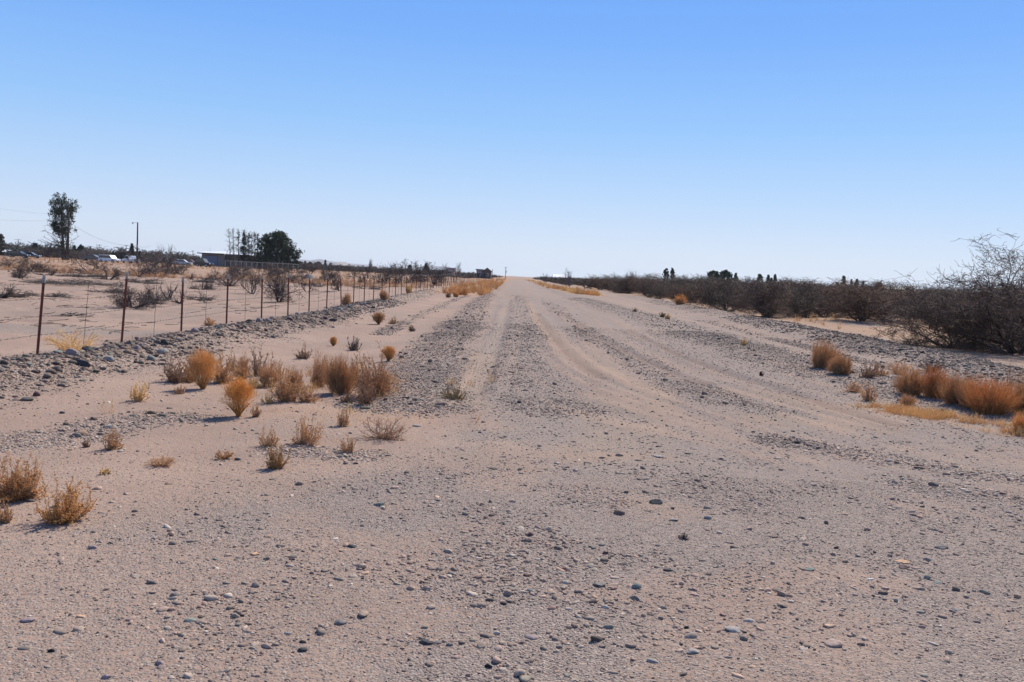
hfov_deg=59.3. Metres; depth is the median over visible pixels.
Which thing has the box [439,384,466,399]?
dry weed
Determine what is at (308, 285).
mesquite shrub
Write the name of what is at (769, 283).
mesquite shrub
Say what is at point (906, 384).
dry weed
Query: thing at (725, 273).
evergreen tree
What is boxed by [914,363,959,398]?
dry weed
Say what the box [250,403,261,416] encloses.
dry weed
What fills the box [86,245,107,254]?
bare tree
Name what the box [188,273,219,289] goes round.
mesquite shrub
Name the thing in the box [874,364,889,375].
dry weed
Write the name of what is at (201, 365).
dry weed
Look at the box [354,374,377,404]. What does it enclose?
dry weed
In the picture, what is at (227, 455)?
dry weed
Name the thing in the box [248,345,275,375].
dry weed
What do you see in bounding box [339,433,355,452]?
dry weed
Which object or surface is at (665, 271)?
evergreen tree
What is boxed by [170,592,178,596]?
stone
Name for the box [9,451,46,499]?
dry weed
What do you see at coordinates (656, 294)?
mesquite shrub
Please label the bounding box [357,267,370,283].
mesquite shrub
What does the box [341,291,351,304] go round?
dry weed
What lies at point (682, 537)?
dry weed
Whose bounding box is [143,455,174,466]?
dry weed
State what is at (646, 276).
mesquite shrub
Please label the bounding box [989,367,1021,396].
dry weed
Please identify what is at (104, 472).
dry weed
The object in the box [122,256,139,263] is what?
parked pickup
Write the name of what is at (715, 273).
evergreen tree
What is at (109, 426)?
stone
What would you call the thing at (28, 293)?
brush pile
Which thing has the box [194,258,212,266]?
parked car
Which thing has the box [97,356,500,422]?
dry grass
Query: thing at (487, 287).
roadside grass
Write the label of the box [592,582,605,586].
stone
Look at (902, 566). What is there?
stone
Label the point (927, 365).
dry weed
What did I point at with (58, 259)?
field fence
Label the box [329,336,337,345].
dry weed
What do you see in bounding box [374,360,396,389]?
dry weed
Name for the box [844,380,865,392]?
dry weed
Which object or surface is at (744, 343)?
dry weed
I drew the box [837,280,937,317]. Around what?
mesquite shrub
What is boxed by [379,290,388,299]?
dry weed
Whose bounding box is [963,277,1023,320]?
mesquite shrub
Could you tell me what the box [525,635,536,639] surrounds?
stone
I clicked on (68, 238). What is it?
utility pole
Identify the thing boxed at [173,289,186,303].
shrub
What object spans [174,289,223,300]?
brush pile
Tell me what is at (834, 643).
stone
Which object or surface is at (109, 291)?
brush pile
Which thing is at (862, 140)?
sky
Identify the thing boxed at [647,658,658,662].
stone
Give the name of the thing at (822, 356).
dry weed
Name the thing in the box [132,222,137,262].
utility pole
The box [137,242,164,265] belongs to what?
bare tree
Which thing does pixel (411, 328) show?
dry weed
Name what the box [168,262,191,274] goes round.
mesquite shrub
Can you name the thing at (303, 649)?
stone
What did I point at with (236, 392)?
dry weed
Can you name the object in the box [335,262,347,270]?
house
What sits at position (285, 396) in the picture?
dry weed
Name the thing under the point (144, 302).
mesquite shrub
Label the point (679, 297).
dry weed
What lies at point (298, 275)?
mesquite shrub
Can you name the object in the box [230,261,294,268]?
chain link fence
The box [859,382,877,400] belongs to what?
dry weed
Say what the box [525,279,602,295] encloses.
verge grass
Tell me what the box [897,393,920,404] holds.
dry weed
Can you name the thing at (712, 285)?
mesquite shrub
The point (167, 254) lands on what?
bare tree
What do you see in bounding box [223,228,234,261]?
bare tree
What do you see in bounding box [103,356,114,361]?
cobble
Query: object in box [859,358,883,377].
dry weed
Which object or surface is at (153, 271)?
mesquite shrub
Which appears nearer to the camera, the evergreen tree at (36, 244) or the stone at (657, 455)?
the stone at (657, 455)
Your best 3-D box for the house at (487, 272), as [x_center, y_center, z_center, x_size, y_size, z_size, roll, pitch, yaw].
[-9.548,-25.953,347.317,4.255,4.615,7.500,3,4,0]
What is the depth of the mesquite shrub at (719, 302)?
57.76 m
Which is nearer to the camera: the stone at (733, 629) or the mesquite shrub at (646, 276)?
the stone at (733, 629)
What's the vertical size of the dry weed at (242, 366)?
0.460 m
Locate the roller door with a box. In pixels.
[206,256,216,266]
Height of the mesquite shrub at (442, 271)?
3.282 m
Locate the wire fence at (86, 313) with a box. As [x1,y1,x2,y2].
[0,272,463,353]
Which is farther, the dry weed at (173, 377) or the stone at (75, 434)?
the dry weed at (173, 377)
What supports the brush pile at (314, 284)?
on the ground at (188, 440)
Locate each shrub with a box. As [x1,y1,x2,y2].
[0,256,16,267]
[0,283,21,297]
[7,264,34,278]
[12,255,54,271]
[31,267,62,275]
[56,268,84,276]
[59,250,119,273]
[91,264,125,279]
[104,281,157,308]
[118,249,171,276]
[134,284,171,299]
[138,251,178,275]
[153,252,181,274]
[158,276,179,298]
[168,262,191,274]
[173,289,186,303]
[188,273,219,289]
[210,261,249,285]
[224,261,259,276]
[237,267,265,293]
[250,263,305,301]
[255,262,296,275]
[284,268,306,282]
[295,261,322,273]
[296,278,317,291]
[312,268,332,281]
[328,267,342,290]
[345,268,359,278]
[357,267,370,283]
[366,264,402,283]
[382,258,419,283]
[405,261,427,281]
[413,262,447,284]
[580,273,610,289]
[591,277,615,289]
[601,274,622,289]
[605,276,639,292]
[608,274,641,293]
[624,276,667,294]
[627,280,668,296]
[632,272,685,290]
[640,285,670,298]
[646,280,695,298]
[653,273,705,287]
[659,283,703,301]
[670,274,732,298]
[674,276,765,311]
[678,278,717,303]
[688,276,751,298]
[699,278,762,302]
[724,276,800,318]
[726,289,746,307]
[734,285,779,311]
[740,279,780,291]
[742,278,790,308]
[772,276,841,310]
[773,281,845,317]
[779,293,822,316]
[792,277,856,316]
[801,275,925,320]
[827,277,921,320]
[829,279,897,309]
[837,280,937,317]
[858,291,1023,351]
[870,228,1023,354]
[898,285,1009,326]
[913,287,967,311]
[921,284,966,318]
[936,295,985,315]
[960,239,1023,349]
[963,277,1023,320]
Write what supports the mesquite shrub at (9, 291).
on the ground at (188, 440)
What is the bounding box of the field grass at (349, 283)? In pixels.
[0,256,486,288]
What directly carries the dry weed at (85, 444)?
on the ground at (188, 440)
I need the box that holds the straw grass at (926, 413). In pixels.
[844,399,1023,437]
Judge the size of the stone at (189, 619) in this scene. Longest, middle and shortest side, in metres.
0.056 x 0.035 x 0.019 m
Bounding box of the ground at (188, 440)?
[0,256,1023,681]
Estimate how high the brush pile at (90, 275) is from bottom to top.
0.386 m
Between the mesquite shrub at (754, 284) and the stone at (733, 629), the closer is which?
the stone at (733, 629)
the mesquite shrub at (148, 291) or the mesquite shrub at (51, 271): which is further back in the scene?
the mesquite shrub at (51, 271)
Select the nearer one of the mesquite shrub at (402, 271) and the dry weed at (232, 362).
the dry weed at (232, 362)
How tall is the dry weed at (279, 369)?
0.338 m
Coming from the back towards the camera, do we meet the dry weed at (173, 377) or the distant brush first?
the distant brush
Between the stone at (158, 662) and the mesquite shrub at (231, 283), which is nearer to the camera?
the stone at (158, 662)
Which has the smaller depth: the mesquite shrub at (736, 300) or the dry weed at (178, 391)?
the dry weed at (178, 391)
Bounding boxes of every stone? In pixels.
[20,617,35,621]
[72,432,81,436]
[88,545,96,548]
[101,674,110,678]
[103,425,117,428]
[155,660,163,664]
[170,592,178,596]
[184,618,195,621]
[297,647,307,651]
[335,619,348,624]
[374,502,384,505]
[419,639,433,644]
[423,586,431,589]
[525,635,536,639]
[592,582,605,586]
[614,509,624,514]
[632,583,641,588]
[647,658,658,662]
[649,499,662,504]
[653,454,661,457]
[687,649,699,653]
[724,626,740,632]
[824,639,842,647]
[895,559,909,562]
[898,564,909,568]
[934,545,948,548]
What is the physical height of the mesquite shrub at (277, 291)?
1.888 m
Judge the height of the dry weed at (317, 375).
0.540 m
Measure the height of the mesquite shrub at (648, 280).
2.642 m
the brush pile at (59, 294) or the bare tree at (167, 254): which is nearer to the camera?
the brush pile at (59, 294)
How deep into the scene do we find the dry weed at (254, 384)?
11.78 m
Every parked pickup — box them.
[80,254,97,260]
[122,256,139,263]
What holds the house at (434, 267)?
on the ground at (188, 440)
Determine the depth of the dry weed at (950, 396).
13.11 m
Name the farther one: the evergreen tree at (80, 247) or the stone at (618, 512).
the evergreen tree at (80, 247)
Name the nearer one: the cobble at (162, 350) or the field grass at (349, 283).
the cobble at (162, 350)
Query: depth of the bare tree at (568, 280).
169.65 m
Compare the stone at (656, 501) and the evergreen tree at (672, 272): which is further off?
the evergreen tree at (672, 272)
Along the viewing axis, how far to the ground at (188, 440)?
6.46 m
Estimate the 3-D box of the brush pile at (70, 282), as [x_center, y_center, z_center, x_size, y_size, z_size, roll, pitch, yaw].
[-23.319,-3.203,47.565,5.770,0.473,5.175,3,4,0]
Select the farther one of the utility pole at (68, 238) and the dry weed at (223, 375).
the utility pole at (68, 238)
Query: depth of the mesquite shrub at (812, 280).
61.78 m
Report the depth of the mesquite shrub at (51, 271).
69.58 m
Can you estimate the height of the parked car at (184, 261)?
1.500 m
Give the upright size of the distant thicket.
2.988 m
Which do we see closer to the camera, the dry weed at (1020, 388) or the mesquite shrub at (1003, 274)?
the dry weed at (1020, 388)
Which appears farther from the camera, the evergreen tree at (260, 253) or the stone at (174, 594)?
the evergreen tree at (260, 253)
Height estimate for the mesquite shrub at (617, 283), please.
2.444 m
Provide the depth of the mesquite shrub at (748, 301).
60.46 m
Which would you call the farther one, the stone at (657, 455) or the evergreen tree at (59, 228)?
the evergreen tree at (59, 228)
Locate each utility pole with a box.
[67,212,68,259]
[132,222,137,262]
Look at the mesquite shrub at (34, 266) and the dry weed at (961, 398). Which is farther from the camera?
the mesquite shrub at (34, 266)
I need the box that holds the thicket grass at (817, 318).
[639,294,931,328]
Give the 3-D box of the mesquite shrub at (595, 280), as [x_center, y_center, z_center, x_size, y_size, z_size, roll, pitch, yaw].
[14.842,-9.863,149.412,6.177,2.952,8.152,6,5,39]
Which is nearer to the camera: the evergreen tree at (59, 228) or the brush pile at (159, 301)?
the brush pile at (159, 301)
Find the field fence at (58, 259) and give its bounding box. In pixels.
[45,254,71,262]
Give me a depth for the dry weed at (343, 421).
9.17 m
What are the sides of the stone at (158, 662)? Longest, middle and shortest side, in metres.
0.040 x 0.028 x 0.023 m
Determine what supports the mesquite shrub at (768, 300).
on the ground at (188, 440)
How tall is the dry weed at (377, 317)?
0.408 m
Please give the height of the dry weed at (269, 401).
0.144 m
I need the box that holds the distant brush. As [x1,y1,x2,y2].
[0,241,503,277]
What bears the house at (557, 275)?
on the ground at (188, 440)
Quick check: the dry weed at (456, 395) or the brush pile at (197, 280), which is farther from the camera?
the brush pile at (197, 280)
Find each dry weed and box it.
[0,450,42,503]
[0,500,13,522]
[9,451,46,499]
[34,471,97,524]
[43,327,104,350]
[82,439,90,447]
[99,466,110,474]
[102,424,124,449]
[129,381,149,400]
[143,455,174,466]
[159,353,188,382]
[172,383,186,393]
[178,366,195,382]
[182,343,211,372]
[184,345,223,388]
[203,316,216,324]
[213,350,241,383]
[213,450,233,459]
[218,375,259,416]
[226,353,238,370]
[234,349,249,379]
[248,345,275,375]
[248,373,262,388]
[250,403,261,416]
[256,357,281,386]
[258,426,279,446]
[260,393,275,403]
[264,443,290,468]
[265,365,303,401]
[268,359,285,379]
[281,364,305,389]
[290,412,324,446]
[291,380,322,402]
[294,343,311,358]
[309,349,332,386]
[320,344,357,393]
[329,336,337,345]
[335,405,350,426]
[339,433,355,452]
[340,390,355,402]
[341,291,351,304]
[347,336,361,350]
[347,340,401,397]
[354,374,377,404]
[359,417,408,440]
[371,311,385,323]
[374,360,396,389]
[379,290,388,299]
[381,345,396,360]
[388,316,397,323]
[405,284,412,292]
[408,325,415,330]
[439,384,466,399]
[453,290,458,296]
[674,294,686,304]
[678,532,689,539]
[741,338,747,345]
[808,335,844,367]
[826,346,853,374]
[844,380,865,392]
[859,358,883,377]
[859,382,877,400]
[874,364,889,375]
[885,358,919,374]
[890,367,926,395]
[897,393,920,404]
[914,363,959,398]
[915,357,948,371]
[933,369,978,404]
[954,376,985,408]
[959,371,1023,414]
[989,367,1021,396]
[1005,367,1023,413]
[1010,411,1023,432]
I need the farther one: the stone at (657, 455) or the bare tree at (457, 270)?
the bare tree at (457, 270)
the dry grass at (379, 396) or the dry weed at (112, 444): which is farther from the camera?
the dry grass at (379, 396)
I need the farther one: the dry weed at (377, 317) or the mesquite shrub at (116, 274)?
the mesquite shrub at (116, 274)
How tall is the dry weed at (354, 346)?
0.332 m
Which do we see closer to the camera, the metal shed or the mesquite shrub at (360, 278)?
the mesquite shrub at (360, 278)
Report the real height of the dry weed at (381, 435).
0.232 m
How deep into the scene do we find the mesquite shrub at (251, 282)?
45.41 m
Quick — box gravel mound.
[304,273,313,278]
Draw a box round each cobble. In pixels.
[64,348,77,354]
[76,359,90,367]
[82,346,92,350]
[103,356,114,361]
[156,348,168,353]
[160,339,168,344]
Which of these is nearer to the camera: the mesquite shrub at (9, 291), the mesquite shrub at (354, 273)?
the mesquite shrub at (9, 291)
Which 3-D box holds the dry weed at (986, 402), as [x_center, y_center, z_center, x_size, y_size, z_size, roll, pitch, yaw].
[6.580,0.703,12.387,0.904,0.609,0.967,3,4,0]
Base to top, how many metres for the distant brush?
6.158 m
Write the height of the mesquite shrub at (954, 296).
2.373 m
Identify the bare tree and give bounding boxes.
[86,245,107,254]
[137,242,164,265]
[166,245,178,264]
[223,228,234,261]
[230,229,237,264]
[235,230,240,265]
[239,230,248,267]
[245,232,252,265]
[249,232,253,266]
[251,231,256,268]
[253,233,261,267]
[454,262,462,276]
[541,273,549,281]
[564,270,571,285]
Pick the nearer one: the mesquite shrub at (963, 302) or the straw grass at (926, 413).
the straw grass at (926, 413)
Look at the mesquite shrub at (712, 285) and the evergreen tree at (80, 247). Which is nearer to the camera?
the mesquite shrub at (712, 285)
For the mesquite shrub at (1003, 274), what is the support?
on the ground at (188, 440)
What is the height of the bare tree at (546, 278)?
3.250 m
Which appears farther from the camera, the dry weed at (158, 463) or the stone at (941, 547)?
the dry weed at (158, 463)
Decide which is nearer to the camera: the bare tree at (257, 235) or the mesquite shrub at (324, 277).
the mesquite shrub at (324, 277)
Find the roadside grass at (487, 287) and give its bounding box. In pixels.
[442,278,505,294]
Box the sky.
[0,0,1023,291]
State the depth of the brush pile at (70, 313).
23.48 m
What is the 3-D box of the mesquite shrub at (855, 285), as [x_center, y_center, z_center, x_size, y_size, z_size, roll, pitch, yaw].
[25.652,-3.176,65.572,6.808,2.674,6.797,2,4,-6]
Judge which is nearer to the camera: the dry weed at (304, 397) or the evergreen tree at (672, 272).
the dry weed at (304, 397)
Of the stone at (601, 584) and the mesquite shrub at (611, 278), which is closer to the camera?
the stone at (601, 584)
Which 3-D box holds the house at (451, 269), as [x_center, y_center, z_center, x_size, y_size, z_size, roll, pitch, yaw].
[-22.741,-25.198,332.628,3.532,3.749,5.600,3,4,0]
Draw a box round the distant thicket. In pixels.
[533,276,602,288]
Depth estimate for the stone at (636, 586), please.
4.71 m
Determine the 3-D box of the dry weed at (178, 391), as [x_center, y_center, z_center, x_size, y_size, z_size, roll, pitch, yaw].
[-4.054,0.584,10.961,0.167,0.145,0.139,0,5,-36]
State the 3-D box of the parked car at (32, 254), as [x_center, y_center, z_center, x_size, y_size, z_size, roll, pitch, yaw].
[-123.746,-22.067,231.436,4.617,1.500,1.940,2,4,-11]
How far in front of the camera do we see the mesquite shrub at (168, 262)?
100.88 m
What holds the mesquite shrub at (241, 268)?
on the ground at (188, 440)
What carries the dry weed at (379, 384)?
on the ground at (188, 440)
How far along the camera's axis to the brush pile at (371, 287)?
73.70 m
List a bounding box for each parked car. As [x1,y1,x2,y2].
[6,250,30,257]
[21,252,41,257]
[98,255,120,262]
[172,259,192,264]
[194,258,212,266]
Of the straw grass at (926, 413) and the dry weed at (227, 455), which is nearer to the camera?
the dry weed at (227, 455)
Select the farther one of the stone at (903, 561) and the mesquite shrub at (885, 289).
the mesquite shrub at (885, 289)
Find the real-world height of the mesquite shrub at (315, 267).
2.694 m
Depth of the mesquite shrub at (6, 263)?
88.77 m
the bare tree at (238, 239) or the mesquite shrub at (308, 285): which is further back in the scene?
the bare tree at (238, 239)
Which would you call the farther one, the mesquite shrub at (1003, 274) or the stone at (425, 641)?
the mesquite shrub at (1003, 274)
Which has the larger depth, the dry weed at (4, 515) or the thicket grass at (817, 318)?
the thicket grass at (817, 318)
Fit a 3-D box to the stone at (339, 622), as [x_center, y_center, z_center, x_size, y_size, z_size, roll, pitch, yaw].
[-0.772,1.275,4.078,0.067,0.025,0.047,9,3,-24]
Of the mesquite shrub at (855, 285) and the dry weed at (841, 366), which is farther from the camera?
the mesquite shrub at (855, 285)
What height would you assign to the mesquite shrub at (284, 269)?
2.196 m
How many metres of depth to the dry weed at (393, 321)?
28.06 m
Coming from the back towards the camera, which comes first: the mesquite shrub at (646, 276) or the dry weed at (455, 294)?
the mesquite shrub at (646, 276)
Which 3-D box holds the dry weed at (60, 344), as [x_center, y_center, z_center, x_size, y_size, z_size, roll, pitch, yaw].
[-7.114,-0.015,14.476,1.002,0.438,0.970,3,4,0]
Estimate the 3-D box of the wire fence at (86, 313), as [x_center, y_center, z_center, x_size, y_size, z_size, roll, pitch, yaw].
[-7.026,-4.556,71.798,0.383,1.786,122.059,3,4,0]
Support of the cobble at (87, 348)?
on the ground at (188, 440)
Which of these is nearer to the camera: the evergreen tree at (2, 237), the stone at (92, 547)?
the stone at (92, 547)
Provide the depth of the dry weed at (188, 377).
12.12 m
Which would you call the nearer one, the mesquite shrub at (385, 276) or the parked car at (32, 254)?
the mesquite shrub at (385, 276)
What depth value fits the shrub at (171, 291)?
35.84 m
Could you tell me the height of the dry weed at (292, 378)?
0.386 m
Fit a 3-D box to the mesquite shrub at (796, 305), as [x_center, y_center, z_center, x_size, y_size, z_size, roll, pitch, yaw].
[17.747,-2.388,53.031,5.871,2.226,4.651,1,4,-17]
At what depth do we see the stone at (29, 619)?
3.91 m
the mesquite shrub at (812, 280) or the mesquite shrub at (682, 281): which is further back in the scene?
the mesquite shrub at (682, 281)
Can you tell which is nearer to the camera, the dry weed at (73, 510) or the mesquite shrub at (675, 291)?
the dry weed at (73, 510)
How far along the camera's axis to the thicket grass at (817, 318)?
45.80 m
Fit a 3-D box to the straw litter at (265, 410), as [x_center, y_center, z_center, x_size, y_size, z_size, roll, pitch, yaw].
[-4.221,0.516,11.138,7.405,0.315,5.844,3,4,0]
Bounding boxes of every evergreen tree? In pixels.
[0,234,5,253]
[30,243,39,251]
[38,192,81,259]
[77,244,84,251]
[128,243,135,255]
[249,230,304,270]
[255,233,274,268]
[279,247,300,270]
[662,268,669,278]
[670,267,674,278]
[707,270,720,279]
[719,269,732,278]
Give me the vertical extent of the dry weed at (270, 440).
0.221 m
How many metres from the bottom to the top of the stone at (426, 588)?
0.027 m
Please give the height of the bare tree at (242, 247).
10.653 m
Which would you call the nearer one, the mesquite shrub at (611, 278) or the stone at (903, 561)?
the stone at (903, 561)
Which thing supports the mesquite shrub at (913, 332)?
on the ground at (188, 440)
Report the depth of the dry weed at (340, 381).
11.42 m
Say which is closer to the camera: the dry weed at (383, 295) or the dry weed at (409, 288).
the dry weed at (383, 295)
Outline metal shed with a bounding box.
[197,251,273,268]
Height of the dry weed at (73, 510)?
0.314 m
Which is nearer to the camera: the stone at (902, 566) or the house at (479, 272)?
the stone at (902, 566)
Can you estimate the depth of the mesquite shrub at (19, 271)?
55.76 m
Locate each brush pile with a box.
[0,290,38,297]
[13,276,123,285]
[35,291,72,297]
[53,274,108,276]
[60,312,87,315]
[83,284,135,293]
[119,277,164,283]
[131,295,178,304]
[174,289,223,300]
[191,275,221,282]
[300,282,325,286]
[347,285,384,289]
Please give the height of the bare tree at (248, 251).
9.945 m
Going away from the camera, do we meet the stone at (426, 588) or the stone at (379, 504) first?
the stone at (426, 588)
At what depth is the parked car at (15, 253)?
224.53 m
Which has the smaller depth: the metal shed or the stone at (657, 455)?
the stone at (657, 455)
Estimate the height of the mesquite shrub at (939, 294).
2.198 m
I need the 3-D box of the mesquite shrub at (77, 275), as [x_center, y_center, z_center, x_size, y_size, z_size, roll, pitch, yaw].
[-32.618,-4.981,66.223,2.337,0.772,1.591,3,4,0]
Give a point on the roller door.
(210, 259)
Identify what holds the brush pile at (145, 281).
on the ground at (188, 440)
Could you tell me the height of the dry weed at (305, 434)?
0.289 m
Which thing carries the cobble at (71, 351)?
on the ground at (188, 440)
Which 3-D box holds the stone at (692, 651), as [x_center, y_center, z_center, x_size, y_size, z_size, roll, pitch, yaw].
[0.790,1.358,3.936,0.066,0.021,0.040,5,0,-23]
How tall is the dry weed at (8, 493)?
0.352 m
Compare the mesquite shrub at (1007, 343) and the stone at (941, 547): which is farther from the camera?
the mesquite shrub at (1007, 343)
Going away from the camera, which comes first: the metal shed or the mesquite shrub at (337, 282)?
the mesquite shrub at (337, 282)
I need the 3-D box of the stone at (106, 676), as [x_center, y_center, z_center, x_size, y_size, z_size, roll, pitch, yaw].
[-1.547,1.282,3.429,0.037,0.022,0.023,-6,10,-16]
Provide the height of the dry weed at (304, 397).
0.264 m
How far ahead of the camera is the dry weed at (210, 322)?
22.51 m
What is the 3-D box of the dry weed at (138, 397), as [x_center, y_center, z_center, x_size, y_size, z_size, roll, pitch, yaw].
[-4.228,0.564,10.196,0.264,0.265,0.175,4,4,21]
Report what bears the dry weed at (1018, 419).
on the ground at (188, 440)
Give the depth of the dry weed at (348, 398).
10.73 m
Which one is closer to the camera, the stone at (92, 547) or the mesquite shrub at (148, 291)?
the stone at (92, 547)
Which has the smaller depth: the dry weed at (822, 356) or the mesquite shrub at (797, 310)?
the dry weed at (822, 356)
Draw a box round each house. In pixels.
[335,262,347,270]
[430,266,449,273]
[446,267,454,276]
[476,269,483,277]
[482,268,491,278]
[552,274,566,279]
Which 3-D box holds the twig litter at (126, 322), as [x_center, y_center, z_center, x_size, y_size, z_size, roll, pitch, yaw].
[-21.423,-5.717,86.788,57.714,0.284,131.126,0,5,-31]
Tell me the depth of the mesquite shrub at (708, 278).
92.89 m
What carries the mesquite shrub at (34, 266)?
on the ground at (188, 440)
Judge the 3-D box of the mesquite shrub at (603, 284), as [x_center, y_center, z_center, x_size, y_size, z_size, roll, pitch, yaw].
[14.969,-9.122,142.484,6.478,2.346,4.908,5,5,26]
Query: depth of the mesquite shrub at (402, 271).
113.63 m
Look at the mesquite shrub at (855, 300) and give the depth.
46.65 m
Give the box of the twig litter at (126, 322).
[0,265,419,333]
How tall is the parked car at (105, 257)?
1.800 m
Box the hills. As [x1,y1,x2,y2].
[299,259,383,268]
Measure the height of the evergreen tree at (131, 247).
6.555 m
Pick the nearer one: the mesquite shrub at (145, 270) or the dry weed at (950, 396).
the dry weed at (950, 396)
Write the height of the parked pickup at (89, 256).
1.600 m
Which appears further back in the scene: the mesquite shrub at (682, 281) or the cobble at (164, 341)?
the mesquite shrub at (682, 281)
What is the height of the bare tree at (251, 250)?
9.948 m
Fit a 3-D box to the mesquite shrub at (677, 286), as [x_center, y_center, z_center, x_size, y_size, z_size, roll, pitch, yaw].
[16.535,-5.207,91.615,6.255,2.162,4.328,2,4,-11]
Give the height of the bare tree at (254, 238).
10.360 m
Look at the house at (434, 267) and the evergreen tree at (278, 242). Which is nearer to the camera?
the evergreen tree at (278, 242)
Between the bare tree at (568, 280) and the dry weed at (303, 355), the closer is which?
the dry weed at (303, 355)
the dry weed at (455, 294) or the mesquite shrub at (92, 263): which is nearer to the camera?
the dry weed at (455, 294)
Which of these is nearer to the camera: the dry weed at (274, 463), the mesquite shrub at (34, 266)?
the dry weed at (274, 463)
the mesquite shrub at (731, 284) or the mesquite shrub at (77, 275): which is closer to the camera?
the mesquite shrub at (77, 275)
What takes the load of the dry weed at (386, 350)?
on the ground at (188, 440)
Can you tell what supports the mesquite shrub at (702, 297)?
on the ground at (188, 440)
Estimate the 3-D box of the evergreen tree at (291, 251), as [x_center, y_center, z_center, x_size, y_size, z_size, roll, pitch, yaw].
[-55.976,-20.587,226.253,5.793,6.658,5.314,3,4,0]
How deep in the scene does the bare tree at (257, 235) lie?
230.92 m
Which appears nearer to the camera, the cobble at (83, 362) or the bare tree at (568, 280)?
the cobble at (83, 362)
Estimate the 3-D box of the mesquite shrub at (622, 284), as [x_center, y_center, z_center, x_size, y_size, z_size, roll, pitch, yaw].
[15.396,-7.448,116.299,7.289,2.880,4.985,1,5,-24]
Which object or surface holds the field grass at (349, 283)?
on the ground at (188, 440)
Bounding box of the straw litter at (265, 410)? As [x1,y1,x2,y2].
[11,350,432,440]
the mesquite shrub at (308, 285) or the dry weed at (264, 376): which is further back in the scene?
the mesquite shrub at (308, 285)
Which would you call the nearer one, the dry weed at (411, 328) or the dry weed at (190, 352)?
the dry weed at (190, 352)
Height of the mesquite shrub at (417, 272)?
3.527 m
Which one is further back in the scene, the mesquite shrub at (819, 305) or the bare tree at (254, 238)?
the bare tree at (254, 238)
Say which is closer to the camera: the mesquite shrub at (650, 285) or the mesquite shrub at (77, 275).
the mesquite shrub at (77, 275)
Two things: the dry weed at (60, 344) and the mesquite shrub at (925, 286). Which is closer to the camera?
the dry weed at (60, 344)
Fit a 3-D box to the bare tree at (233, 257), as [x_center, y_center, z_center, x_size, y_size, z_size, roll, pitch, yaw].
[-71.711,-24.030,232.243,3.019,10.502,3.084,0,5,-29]

